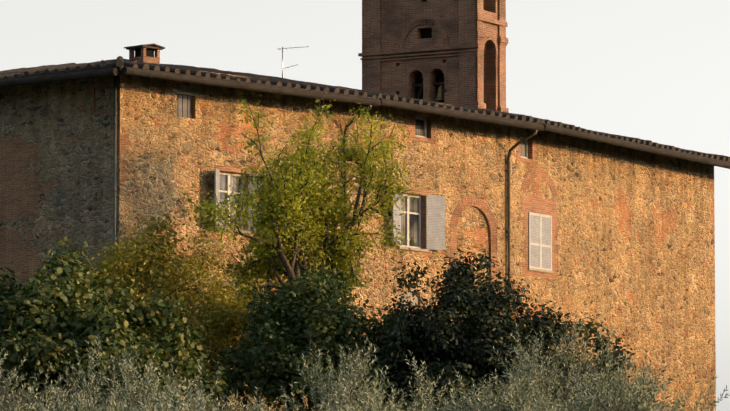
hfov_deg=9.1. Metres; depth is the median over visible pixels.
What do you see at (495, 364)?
bush
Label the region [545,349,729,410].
bush
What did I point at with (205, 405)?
olive
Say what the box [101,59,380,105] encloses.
house roof
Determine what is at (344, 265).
robinia tree
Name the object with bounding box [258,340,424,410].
bush
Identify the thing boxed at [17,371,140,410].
olive
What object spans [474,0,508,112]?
tower trim
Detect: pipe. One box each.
[112,76,118,250]
[343,105,371,299]
[505,130,536,306]
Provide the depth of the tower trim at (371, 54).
153.34 m
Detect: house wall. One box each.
[0,71,119,410]
[119,71,348,410]
[349,89,510,342]
[510,126,715,410]
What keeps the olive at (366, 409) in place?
on the terrain
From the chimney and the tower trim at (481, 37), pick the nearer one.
the chimney
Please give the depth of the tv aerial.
127.09 m
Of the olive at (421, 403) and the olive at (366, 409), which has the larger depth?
the olive at (421, 403)
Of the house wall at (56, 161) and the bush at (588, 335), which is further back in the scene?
the house wall at (56, 161)
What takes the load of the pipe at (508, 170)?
attached to the house wall at (453, 161)
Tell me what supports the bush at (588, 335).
on the terrain
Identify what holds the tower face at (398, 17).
on the terrain
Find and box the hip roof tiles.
[116,56,123,66]
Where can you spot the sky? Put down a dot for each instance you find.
(658, 71)
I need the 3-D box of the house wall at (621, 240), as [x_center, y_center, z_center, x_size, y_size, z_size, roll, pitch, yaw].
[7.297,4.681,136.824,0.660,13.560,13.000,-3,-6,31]
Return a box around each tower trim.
[358,0,479,107]
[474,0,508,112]
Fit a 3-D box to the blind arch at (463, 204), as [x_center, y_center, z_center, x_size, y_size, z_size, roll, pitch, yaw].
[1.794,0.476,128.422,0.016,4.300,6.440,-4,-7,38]
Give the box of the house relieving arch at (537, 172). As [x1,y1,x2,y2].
[521,168,556,197]
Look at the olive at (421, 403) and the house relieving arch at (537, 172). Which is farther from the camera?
the house relieving arch at (537, 172)
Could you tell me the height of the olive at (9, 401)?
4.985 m
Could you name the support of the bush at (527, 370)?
on the terrain
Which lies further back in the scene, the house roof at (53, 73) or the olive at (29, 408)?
the house roof at (53, 73)
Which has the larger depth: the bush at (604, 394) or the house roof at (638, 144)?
the house roof at (638, 144)
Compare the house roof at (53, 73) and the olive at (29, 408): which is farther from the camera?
the house roof at (53, 73)
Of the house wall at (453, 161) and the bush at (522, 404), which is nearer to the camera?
the bush at (522, 404)
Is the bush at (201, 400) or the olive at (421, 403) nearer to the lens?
the bush at (201, 400)
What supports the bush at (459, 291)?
on the terrain
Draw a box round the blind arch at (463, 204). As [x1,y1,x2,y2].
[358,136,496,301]
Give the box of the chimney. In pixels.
[124,43,164,63]
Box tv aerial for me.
[279,46,308,78]
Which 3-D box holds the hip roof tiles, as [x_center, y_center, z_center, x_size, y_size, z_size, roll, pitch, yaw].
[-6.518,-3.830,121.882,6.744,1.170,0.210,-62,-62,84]
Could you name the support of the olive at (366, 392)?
on the terrain
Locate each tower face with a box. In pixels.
[381,0,486,108]
[483,0,497,110]
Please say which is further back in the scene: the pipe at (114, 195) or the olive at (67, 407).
the pipe at (114, 195)
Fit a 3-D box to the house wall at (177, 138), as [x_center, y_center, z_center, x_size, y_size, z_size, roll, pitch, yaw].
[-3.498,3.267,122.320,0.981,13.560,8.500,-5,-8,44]
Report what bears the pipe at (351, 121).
attached to the house wall at (177, 138)
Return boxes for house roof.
[0,59,136,87]
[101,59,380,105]
[240,72,544,130]
[533,117,729,168]
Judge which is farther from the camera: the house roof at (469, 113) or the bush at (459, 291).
the house roof at (469, 113)
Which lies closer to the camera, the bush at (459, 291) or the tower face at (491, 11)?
the bush at (459, 291)
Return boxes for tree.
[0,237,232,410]
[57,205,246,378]
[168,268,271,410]
[171,88,419,308]
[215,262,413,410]
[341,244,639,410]
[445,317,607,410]
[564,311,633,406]
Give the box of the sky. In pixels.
[0,0,729,410]
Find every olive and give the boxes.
[0,345,72,410]
[0,396,55,410]
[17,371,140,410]
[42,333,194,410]
[103,386,264,410]
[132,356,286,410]
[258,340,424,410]
[313,368,425,410]
[322,385,406,410]
[403,350,510,410]
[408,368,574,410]
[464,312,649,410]
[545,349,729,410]

